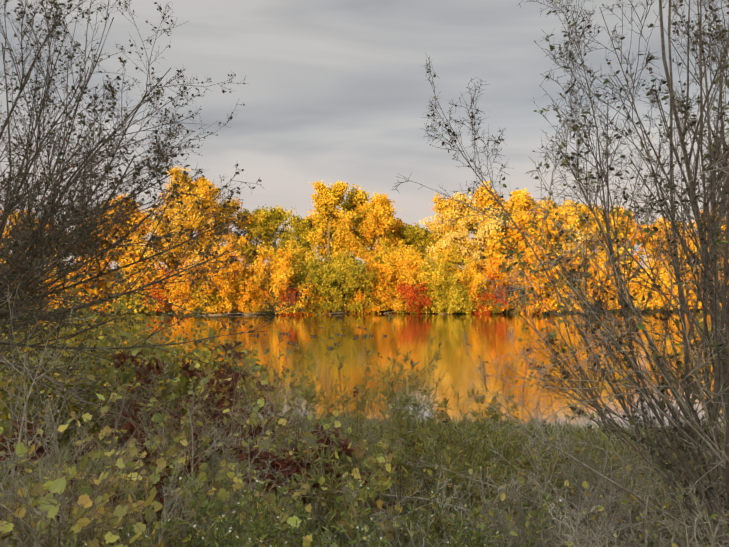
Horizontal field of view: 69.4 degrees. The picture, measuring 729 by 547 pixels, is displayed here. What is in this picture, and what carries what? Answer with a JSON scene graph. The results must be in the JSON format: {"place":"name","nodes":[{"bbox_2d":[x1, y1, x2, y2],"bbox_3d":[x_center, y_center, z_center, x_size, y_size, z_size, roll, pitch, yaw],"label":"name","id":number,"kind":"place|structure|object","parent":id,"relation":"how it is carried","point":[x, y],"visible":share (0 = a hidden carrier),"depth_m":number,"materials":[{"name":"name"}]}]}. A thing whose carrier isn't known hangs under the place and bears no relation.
{"place":"outdoors","nodes":[
{"label":"outdoors","id":0,"kind":"place"},
{"bbox_2d":[0,311,725,430],"bbox_3d":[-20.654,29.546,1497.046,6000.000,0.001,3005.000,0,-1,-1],"label":"water","id":1,"kind":"structure","parent":0,"point":[495,333],"depth_m":44.87,"materials":[{"name":"orange liquid"}]},
{"bbox_2d":[0,0,728,268],"label":"sky","id":2,"kind":"structure","parent":0,"point":[333,91],"materials":[{"name":"grey"}]},
{"bbox_2d":[12,268,728,314],"bbox_3d":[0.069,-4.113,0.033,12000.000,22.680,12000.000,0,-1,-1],"label":"ground","id":3,"kind":"structure","parent":0,"point":[348,311],"depth_m":102.59,"materials":[{"name":"soil"}]},
{"bbox_2d":[0,330,99,500],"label":"brush shrub","id":4,"kind":"object","parent":3,"relation":"on","point":[18,398],"visible":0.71,"depth_m":3.84,"materials":[{"name":"brown plant"}]},
{"bbox_2d":[0,414,111,546],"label":"brush shrub","id":5,"kind":"object","parent":3,"relation":"on","point":[28,479],"visible":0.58,"depth_m":2.72,"materials":[{"name":"brown plant"}]},
{"bbox_2d":[0,292,112,462],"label":"bush","id":6,"kind":"object","parent":3,"relation":"on","point":[6,425],"visible":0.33,"depth_m":8.99,"materials":[{"name":"green plant"}]},
{"bbox_2d":[0,292,152,447],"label":"bush","id":7,"kind":"object","parent":3,"relation":"on","point":[48,366],"visible":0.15,"depth_m":9.76,"materials":[{"name":"green plant"}]},
{"bbox_2d":[0,275,173,546],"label":"brush shrub","id":8,"kind":"object","parent":3,"relation":"on","point":[25,408],"visible":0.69,"depth_m":3.50,"materials":[{"name":"brown plant"}]},
{"bbox_2d":[54,255,128,312],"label":"shrub","id":9,"kind":"object","parent":3,"relation":"on","point":[99,288],"visible":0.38,"depth_m":100.28,"materials":[{"name":"orange plant"}]},
{"bbox_2d":[7,274,189,428],"bbox_3d":[-7.816,2.168,14.042,5.827,4.909,5.386,0,-1,-11],"label":"bush","id":10,"kind":"object","parent":3,"relation":"on","point":[121,323],"visible":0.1,"depth_m":13.95,"materials":[{"name":"green plant"}]},
{"bbox_2d":[0,410,203,544],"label":"brush shrub","id":11,"kind":"object","parent":3,"relation":"on","point":[41,449],"visible":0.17,"depth_m":3.76,"materials":[{"name":"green plant"}]},
{"bbox_2d":[0,393,217,546],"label":"brush shrub","id":12,"kind":"object","parent":3,"relation":"on","point":[154,477],"visible":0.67,"depth_m":2.84,"materials":[{"name":"green plant"}]},
{"bbox_2d":[0,450,237,546],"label":"brush shrub","id":13,"kind":"object","parent":3,"relation":"on","point":[169,503],"visible":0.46,"depth_m":2.66,"materials":[{"name":"green plant"}]},
{"bbox_2d":[0,436,257,546],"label":"brush shrub","id":14,"kind":"object","parent":3,"relation":"on","point":[50,503],"visible":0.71,"depth_m":2.46,"materials":[{"name":"green plant"}]},
{"bbox_2d":[97,193,163,282],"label":"tree","id":15,"kind":"object","parent":3,"relation":"on","point":[142,224],"visible":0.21,"depth_m":107.22,"materials":[{"name":"orange plant"}]},
{"bbox_2d":[62,474,210,546],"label":"brush shrub","id":16,"kind":"object","parent":3,"relation":"on","point":[170,521],"visible":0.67,"depth_m":2.45,"materials":[{"name":"green plant"}]},
{"bbox_2d":[108,263,166,311],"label":"shrub","id":17,"kind":"object","parent":3,"relation":"on","point":[135,276],"visible":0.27,"depth_m":100.90,"materials":[{"name":"orange plant"}]},
{"bbox_2d":[39,303,240,445],"bbox_3d":[-4.217,1.956,9.193,3.828,2.953,4.039,0,-1,-1],"label":"bush","id":18,"kind":"object","parent":3,"relation":"on","point":[163,357],"visible":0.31,"depth_m":9.10,"materials":[{"name":"green plant"}]},
{"bbox_2d":[111,235,175,309],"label":"tree","id":19,"kind":"object","parent":3,"relation":"on","point":[143,263],"visible":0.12,"depth_m":103.94,"materials":[{"name":"orange plant"}]},
{"bbox_2d":[36,336,264,543],"bbox_3d":[-1.383,1.399,4.137,1.463,1.735,2.042,0,-1,-1],"label":"brush shrub","id":20,"kind":"object","parent":3,"relation":"on","point":[157,418],"visible":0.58,"depth_m":3.76,"materials":[{"name":"green plant"}]},
{"bbox_2d":[0,0,312,469],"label":"tree","id":21,"kind":"object","parent":3,"relation":"on","point":[11,272],"visible":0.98,"depth_m":4.52,"materials":[{"name":"brown plant"}]},
{"bbox_2d":[87,282,235,422],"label":"bush","id":22,"kind":"object","parent":3,"relation":"on","point":[141,326],"visible":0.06,"depth_m":12.60,"materials":[{"name":"green plant"}]},
{"bbox_2d":[93,369,251,483],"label":"brush shrub","id":23,"kind":"object","parent":3,"relation":"on","point":[197,418],"visible":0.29,"depth_m":5.47,"materials":[{"name":"green plant"}]},
{"bbox_2d":[138,166,227,304],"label":"tree","id":24,"kind":"object","parent":3,"relation":"on","point":[163,257],"visible":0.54,"depth_m":104.38,"materials":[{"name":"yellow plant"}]},
{"bbox_2d":[103,341,263,476],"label":"brush shrub","id":25,"kind":"object","parent":3,"relation":"on","point":[120,356],"visible":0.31,"depth_m":5.71,"materials":[{"name":"red plant"}]},
{"bbox_2d":[63,456,311,546],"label":"brush shrub","id":26,"kind":"object","parent":3,"relation":"on","point":[120,512],"visible":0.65,"depth_m":2.61,"materials":[{"name":"green plant"}]},
{"bbox_2d":[74,323,306,445],"bbox_3d":[-3.307,2.265,9.790,3.686,2.647,3.304,1,-1,-30],"label":"bush","id":27,"kind":"object","parent":3,"relation":"on","point":[227,359],"visible":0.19,"depth_m":9.74,"materials":[{"name":"green plant"}]},
{"bbox_2d":[163,254,227,313],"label":"tree","id":28,"kind":"object","parent":3,"relation":"on","point":[192,302],"visible":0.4,"depth_m":95.10,"materials":[{"name":"orange plant"}]},
{"bbox_2d":[65,379,331,546],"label":"brush shrub","id":29,"kind":"object","parent":3,"relation":"on","point":[182,460],"visible":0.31,"depth_m":3.24,"materials":[{"name":"green plant"}]},
{"bbox_2d":[115,345,322,509],"bbox_3d":[-1.160,1.488,4.509,1.591,1.661,1.516,0,-1,21],"label":"brush shrub","id":30,"kind":"object","parent":3,"relation":"on","point":[273,447],"visible":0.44,"depth_m":4.61,"materials":[{"name":"green plant"}]},
{"bbox_2d":[184,176,259,257],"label":"tree","id":31,"kind":"object","parent":3,"relation":"on","point":[201,182],"visible":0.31,"depth_m":106.63,"materials":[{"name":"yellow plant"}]},
{"bbox_2d":[201,248,262,313],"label":"tree","id":32,"kind":"object","parent":3,"relation":"on","point":[225,282],"visible":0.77,"depth_m":95.88,"materials":[{"name":"orange plant"}]},
{"bbox_2d":[173,465,302,546],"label":"brush shrub","id":33,"kind":"object","parent":3,"relation":"on","point":[274,501],"visible":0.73,"depth_m":2.65,"materials":[{"name":"green plant"}]},
{"bbox_2d":[177,364,302,471],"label":"brush shrub","id":34,"kind":"object","parent":3,"relation":"on","point":[229,390],"visible":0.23,"depth_m":6.12,"materials":[{"name":"red plant"}]},
{"bbox_2d":[108,459,386,546],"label":"brush shrub","id":35,"kind":"object","parent":3,"relation":"on","point":[153,491],"visible":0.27,"depth_m":2.76,"materials":[{"name":"green plant"}]},
{"bbox_2d":[223,206,274,266],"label":"tree","id":36,"kind":"object","parent":3,"relation":"on","point":[257,221],"visible":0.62,"depth_m":114.64,"materials":[{"name":"yellow plant"}]},
{"bbox_2d":[189,392,341,487],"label":"brush shrub","id":37,"kind":"object","parent":3,"relation":"on","point":[268,410],"visible":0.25,"depth_m":5.44,"materials":[{"name":"green plant"}]},
{"bbox_2d":[235,241,306,313],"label":"tree","id":38,"kind":"object","parent":3,"relation":"on","point":[279,278],"visible":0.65,"depth_m":97.72,"materials":[{"name":"orange plant"}]},
{"bbox_2d":[245,203,297,267],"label":"tree","id":39,"kind":"object","parent":3,"relation":"on","point":[279,217],"visible":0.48,"depth_m":116.32,"materials":[{"name":"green plant"}]},
{"bbox_2d":[225,329,321,459],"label":"brush shrub","id":40,"kind":"object","parent":3,"relation":"on","point":[293,373],"visible":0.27,"depth_m":6.89,"materials":[{"name":"green plant"}]},
{"bbox_2d":[193,470,388,546],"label":"brush shrub","id":41,"kind":"object","parent":3,"relation":"on","point":[256,528],"visible":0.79,"depth_m":2.56,"materials":[{"name":"green plant"}]},
{"bbox_2d":[179,397,408,546],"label":"brush shrub","id":42,"kind":"object","parent":3,"relation":"on","point":[329,419],"visible":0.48,"depth_m":3.38,"materials":[{"name":"green plant"}]},
{"bbox_2d":[271,214,322,273],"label":"tree","id":43,"kind":"object","parent":3,"relation":"on","point":[302,227],"visible":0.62,"depth_m":110.66,"materials":[{"name":"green plant"}]},
{"bbox_2d":[271,237,325,308],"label":"tree","id":44,"kind":"object","parent":3,"relation":"on","point":[298,250],"visible":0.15,"depth_m":102.58,"materials":[{"name":"orange plant"}]},
{"bbox_2d":[259,257,355,312],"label":"tree","id":45,"kind":"object","parent":3,"relation":"on","point":[301,280],"visible":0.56,"depth_m":97.39,"materials":[{"name":"green plant"}]},
{"bbox_2d":[292,277,330,314],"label":"shrub","id":46,"kind":"object","parent":3,"relation":"on","point":[315,310],"visible":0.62,"depth_m":96.04,"materials":[{"name":"orange plant"}]},
{"bbox_2d":[231,423,405,529],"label":"brush shrub","id":47,"kind":"object","parent":3,"relation":"on","point":[277,463],"visible":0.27,"depth_m":3.96,"materials":[{"name":"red plant"}]},
{"bbox_2d":[226,390,422,515],"bbox_3d":[-0.300,1.683,4.702,1.773,1.460,1.693,0,-1,12],"label":"brush shrub","id":48,"kind":"object","parent":3,"relation":"on","point":[346,422],"visible":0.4,"depth_m":4.59,"materials":[{"name":"green plant"}]},
{"bbox_2d":[240,442,414,546],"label":"brush shrub","id":49,"kind":"object","parent":3,"relation":"on","point":[383,482],"visible":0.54,"depth_m":3.06,"materials":[{"name":"green plant"}]},
{"bbox_2d":[303,180,355,266],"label":"tree","id":50,"kind":"object","parent":3,"relation":"on","point":[327,200],"visible":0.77,"depth_m":107.55,"materials":[{"name":"yellow plant"}]},
{"bbox_2d":[260,360,400,462],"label":"brush shrub","id":51,"kind":"object","parent":3,"relation":"on","point":[322,395],"visible":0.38,"depth_m":6.92,"materials":[{"name":"green plant"}]},
{"bbox_2d":[317,184,375,287],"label":"tree","id":52,"kind":"object","parent":3,"relation":"on","point":[355,197],"visible":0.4,"depth_m":110.78,"materials":[{"name":"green plant"}]},
{"bbox_2d":[311,244,387,311],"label":"tree","id":53,"kind":"object","parent":3,"relation":"on","point":[350,277],"visible":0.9,"depth_m":97.89,"materials":[{"name":"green plant"}]},
{"bbox_2d":[273,380,431,499],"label":"brush shrub","id":54,"kind":"object","parent":3,"relation":"on","point":[363,400],"visible":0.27,"depth_m":5.07,"materials":[{"name":"green plant"}]},
{"bbox_2d":[274,338,443,470],"bbox_3d":[-0.057,1.844,6.263,1.478,2.082,1.746,-1,-1,31],"label":"brush shrub","id":55,"kind":"object","parent":3,"relation":"on","point":[405,359],"visible":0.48,"depth_m":6.30,"materials":[{"name":"green plant"}]},
{"bbox_2d":[0,408,728,546],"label":"bank grass","id":56,"kind":"structure","parent":3,"relation":"on","point":[476,422],"depth_m":5.72,"materials":[{"name":"green plant"}]},
{"bbox_2d":[0,0,158,380],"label":"hawthorn shrub","id":57,"kind":"object","parent":56,"relation":"on","point":[47,187],"visible":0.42,"depth_m":7.16,"materials":[{"name":"brown plant"}]},
{"bbox_2d":[426,419,588,546],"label":"brush shrub","id":58,"kind":"object","parent":56,"relation":"on","point":[508,517],"visible":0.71,"depth_m":2.89,"materials":[{"name":"green plant"}]},
{"bbox_2d":[339,190,404,263],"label":"tree","id":59,"kind":"object","parent":3,"relation":"on","point":[378,221],"visible":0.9,"depth_m":108.53,"materials":[{"name":"yellow plant"}]},
{"bbox_2d":[290,416,455,542],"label":"brush shrub","id":60,"kind":"object","parent":3,"relation":"on","point":[334,485],"visible":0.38,"depth_m":3.67,"materials":[{"name":"green plant"}]},
{"bbox_2d":[342,251,404,310],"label":"shrub","id":61,"kind":"object","parent":3,"relation":"on","point":[376,294],"visible":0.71,"depth_m":101.36,"materials":[{"name":"orange plant"}]},
{"bbox_2d":[323,368,438,508],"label":"brush shrub","id":62,"kind":"object","parent":3,"relation":"on","point":[399,414],"visible":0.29,"depth_m":4.63,"materials":[{"name":"green plant"}]},
{"bbox_2d":[323,470,460,546],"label":"brush shrub","id":63,"kind":"object","parent":3,"relation":"on","point":[443,511],"visible":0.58,"depth_m":3.14,"materials":[{"name":"green plant"}]},
{"bbox_2d":[269,471,518,546],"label":"brush shrub","id":64,"kind":"object","parent":3,"relation":"on","point":[343,542],"visible":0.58,"depth_m":2.89,"materials":[{"name":"green plant"}]},
{"bbox_2d":[347,313,451,475],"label":"brush shrub","id":65,"kind":"object","parent":3,"relation":"on","point":[368,369],"visible":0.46,"depth_m":6.74,"materials":[{"name":"green plant"}]},
{"bbox_2d":[369,240,431,310],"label":"tree","id":66,"kind":"object","parent":3,"relation":"on","point":[405,272],"visible":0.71,"depth_m":101.21,"materials":[{"name":"orange plant"}]},
{"bbox_2d":[392,279,432,313],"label":"shrub","id":67,"kind":"object","parent":3,"relation":"on","point":[414,296],"visible":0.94,"depth_m":98.38,"materials":[{"name":"red plant"}]},
{"bbox_2d":[391,223,444,268],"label":"tree","id":68,"kind":"object","parent":3,"relation":"on","point":[417,238],"visible":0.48,"depth_m":111.37,"materials":[{"name":"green plant"}]},
{"bbox_2d":[305,441,537,546],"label":"brush shrub","id":69,"kind":"object","parent":3,"relation":"on","point":[457,488],"visible":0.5,"depth_m":3.55,"materials":[{"name":"green plant"}]},
{"bbox_2d":[361,382,491,522],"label":"brush shrub","id":70,"kind":"object","parent":3,"relation":"on","point":[421,435],"visible":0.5,"depth_m":4.50,"materials":[{"name":"green plant"}]},
{"bbox_2d":[379,360,501,492],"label":"brush shrub","id":71,"kind":"object","parent":3,"relation":"on","point":[439,425],"visible":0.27,"depth_m":6.03,"materials":[{"name":"green plant"}]},
{"bbox_2d":[418,252,472,310],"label":"shrub","id":72,"kind":"object","parent":3,"relation":"on","point":[433,278],"visible":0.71,"depth_m":99.10,"materials":[{"name":"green plant"}]},
{"bbox_2d":[420,193,475,265],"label":"tree","id":73,"kind":"object","parent":3,"relation":"on","point":[446,209],"visible":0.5,"depth_m":108.46,"materials":[{"name":"yellow plant"}]},
{"bbox_2d":[419,274,478,313],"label":"shrub","id":74,"kind":"object","parent":3,"relation":"on","point":[455,293],"visible":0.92,"depth_m":97.95,"materials":[{"name":"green plant"}]},
{"bbox_2d":[419,239,494,306],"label":"tree","id":75,"kind":"object","parent":3,"relation":"on","point":[454,260],"visible":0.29,"depth_m":104.05,"materials":[{"name":"orange plant"}]},
{"bbox_2d":[446,256,490,310],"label":"shrub","id":76,"kind":"object","parent":3,"relation":"on","point":[474,281],"visible":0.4,"depth_m":100.70,"materials":[{"name":"orange plant"}]},
{"bbox_2d":[363,421,575,546],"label":"brush shrub","id":77,"kind":"object","parent":3,"relation":"on","point":[454,477],"visible":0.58,"depth_m":3.57,"materials":[{"name":"green plant"}]},
{"bbox_2d":[424,191,514,274],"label":"tree","id":78,"kind":"object","parent":3,"relation":"on","point":[479,236],"visible":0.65,"depth_m":107.44,"materials":[{"name":"yellow plant"}]},
{"bbox_2d":[431,387,517,497],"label":"brush shrub","id":79,"kind":"object","parent":3,"relation":"on","point":[445,402],"visible":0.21,"depth_m":5.71,"materials":[{"name":"green plant"}]},
{"bbox_2d":[407,399,546,527],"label":"brush shrub","id":80,"kind":"object","parent":3,"relation":"on","point":[470,446],"visible":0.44,"depth_m":4.48,"materials":[{"name":"green plant"}]},
{"bbox_2d":[398,486,575,546],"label":"brush shrub","id":81,"kind":"object","parent":3,"relation":"on","point":[477,538],"visible":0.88,"depth_m":2.67,"materials":[{"name":"green plant"}]},
{"bbox_2d":[468,284,508,313],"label":"shrub","id":82,"kind":"object","parent":3,"relation":"on","point":[484,299],"visible":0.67,"depth_m":99.35,"materials":[{"name":"red plant"}]},
{"bbox_2d":[473,255,514,310],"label":"shrub","id":83,"kind":"object","parent":3,"relation":"on","point":[488,271],"visible":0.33,"depth_m":103.09,"materials":[{"name":"orange plant"}]},
{"bbox_2d":[357,480,635,546],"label":"brush shrub","id":84,"kind":"object","parent":3,"relation":"on","point":[585,484],"visible":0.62,"depth_m":2.65,"materials":[{"name":"green plant"}]},
{"bbox_2d":[469,181,526,263],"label":"tree","id":85,"kind":"object","parent":3,"relation":"on","point":[495,249],"visible":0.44,"depth_m":107.81,"materials":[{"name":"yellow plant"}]},
{"bbox_2d":[290,118,728,546],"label":"dead shrub branches","id":86,"kind":"object","parent":3,"relation":"on","point":[720,462],"visible":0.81,"depth_m":3.04,"materials":[{"name":"brown plant"}]},
{"bbox_2d":[441,383,593,512],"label":"brush shrub","id":87,"kind":"object","parent":3,"relation":"on","point":[531,428],"visible":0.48,"depth_m":5.28,"materials":[{"name":"green plant"}]},
{"bbox_2d":[488,188,571,257],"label":"tree","id":88,"kind":"object","parent":3,"relation":"on","point":[520,202],"visible":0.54,"depth_m":108.14,"materials":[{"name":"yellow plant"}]},
{"bbox_2d":[407,419,655,546],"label":"brush shrub","id":89,"kind":"object","parent":3,"relation":"on","point":[487,489],"visible":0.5,"depth_m":3.24,"materials":[{"name":"green plant"}]},
{"bbox_2d":[499,248,564,312],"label":"tree","id":90,"kind":"object","parent":3,"relation":"on","point":[533,277],"visible":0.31,"depth_m":99.72,"materials":[{"name":"orange plant"}]},
{"bbox_2d":[526,252,588,312],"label":"shrub","id":91,"kind":"object","parent":3,"relation":"on","point":[551,291],"visible":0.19,"depth_m":101.90,"materials":[{"name":"orange plant"}]},
{"bbox_2d":[446,428,669,531],"bbox_3d":[1.544,1.844,4.414,1.713,1.195,0.964,-1,-1,37],"label":"brush shrub","id":92,"kind":"object","parent":3,"relation":"on","point":[505,433],"visible":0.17,"depth_m":4.27,"materials":[{"name":"green plant"}]},
{"bbox_2d":[534,197,592,262],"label":"tree","id":93,"kind":"object","parent":3,"relation":"on","point":[572,220],"visible":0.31,"depth_m":109.94,"materials":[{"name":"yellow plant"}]},
{"bbox_2d":[420,0,728,546],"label":"hawthorn shrub","id":94,"kind":"object","parent":3,"relation":"on","point":[709,229],"visible":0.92,"depth_m":3.40,"materials":[{"name":"brown plant"}]},
{"bbox_2d":[457,77,728,462],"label":"green shrub","id":95,"kind":"object","parent":3,"relation":"on","point":[522,274],"visible":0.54,"depth_m":7.43,"materials":[{"name":"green plant"}]},
{"bbox_2d":[572,255,615,309],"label":"shrub","id":96,"kind":"object","parent":3,"relation":"on","point":[600,265],"visible":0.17,"depth_m":105.13,"materials":[{"name":"orange plant"}]},
{"bbox_2d":[573,203,626,264],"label":"tree","id":97,"kind":"object","parent":3,"relation":"on","point":[594,231],"visible":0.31,"depth_m":113.17,"materials":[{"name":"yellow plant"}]},
{"bbox_2d":[487,420,722,546],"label":"brush shrub","id":98,"kind":"object","parent":3,"relation":"on","point":[571,535],"visible":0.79,"depth_m":2.74,"materials":[{"name":"green plant"}]},
{"bbox_2d":[516,418,728,546],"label":"brush shrub","id":99,"kind":"object","parent":3,"relation":"on","point":[596,492],"visible":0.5,"depth_m":3.39,"materials":[{"name":"green plant"}]},
{"bbox_2d":[542,421,703,546],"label":"brush shrub","id":100,"kind":"object","parent":3,"relation":"on","point":[614,468],"visible":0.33,"depth_m":3.95,"materials":[{"name":"green plant"}]},
{"bbox_2d":[598,206,650,268],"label":"tree","id":101,"kind":"object","parent":3,"relation":"on","point":[630,235],"visible":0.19,"depth_m":117.69,"materials":[{"name":"orange plant"}]},
{"bbox_2d":[603,260,659,309],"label":"shrub","id":102,"kind":"object","parent":3,"relation":"on","point":[632,288],"visible":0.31,"depth_m":104.56,"materials":[{"name":"orange plant"}]},
{"bbox_2d":[535,393,728,546],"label":"brush shrub","id":103,"kind":"object","parent":3,"relation":"on","point":[580,458],"visible":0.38,"depth_m":3.77,"materials":[{"name":"green plant"}]},
{"bbox_2d":[565,481,728,546],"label":"brush shrub","id":104,"kind":"object","parent":3,"relation":"on","point":[633,498],"visible":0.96,"depth_m":2.69,"materials":[{"name":"green plant"}]},
{"bbox_2d":[579,419,728,546],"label":"brush shrub","id":105,"kind":"object","parent":3,"relation":"on","point":[640,476],"visible":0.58,"depth_m":2.92,"materials":[{"name":"green plant"}]},
{"bbox_2d":[638,216,697,267],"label":"tree","id":106,"kind":"object","parent":3,"relation":"on","point":[646,243],"visible":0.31,"depth_m":119.13,"materials":[{"name":"orange plant"}]},
{"bbox_2d":[639,256,701,309],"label":"shrub","id":107,"kind":"object","parent":3,"relation":"on","point":[666,281],"visible":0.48,"depth_m":107.23,"materials":[{"name":"orange plant"}]},
{"bbox_2d":[623,0,728,405],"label":"hawthorn shrub","id":108,"kind":"object","parent":3,"relation":"on","point":[667,81],"visible":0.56,"depth_m":4.50,"materials":[{"name":"brown plant"}]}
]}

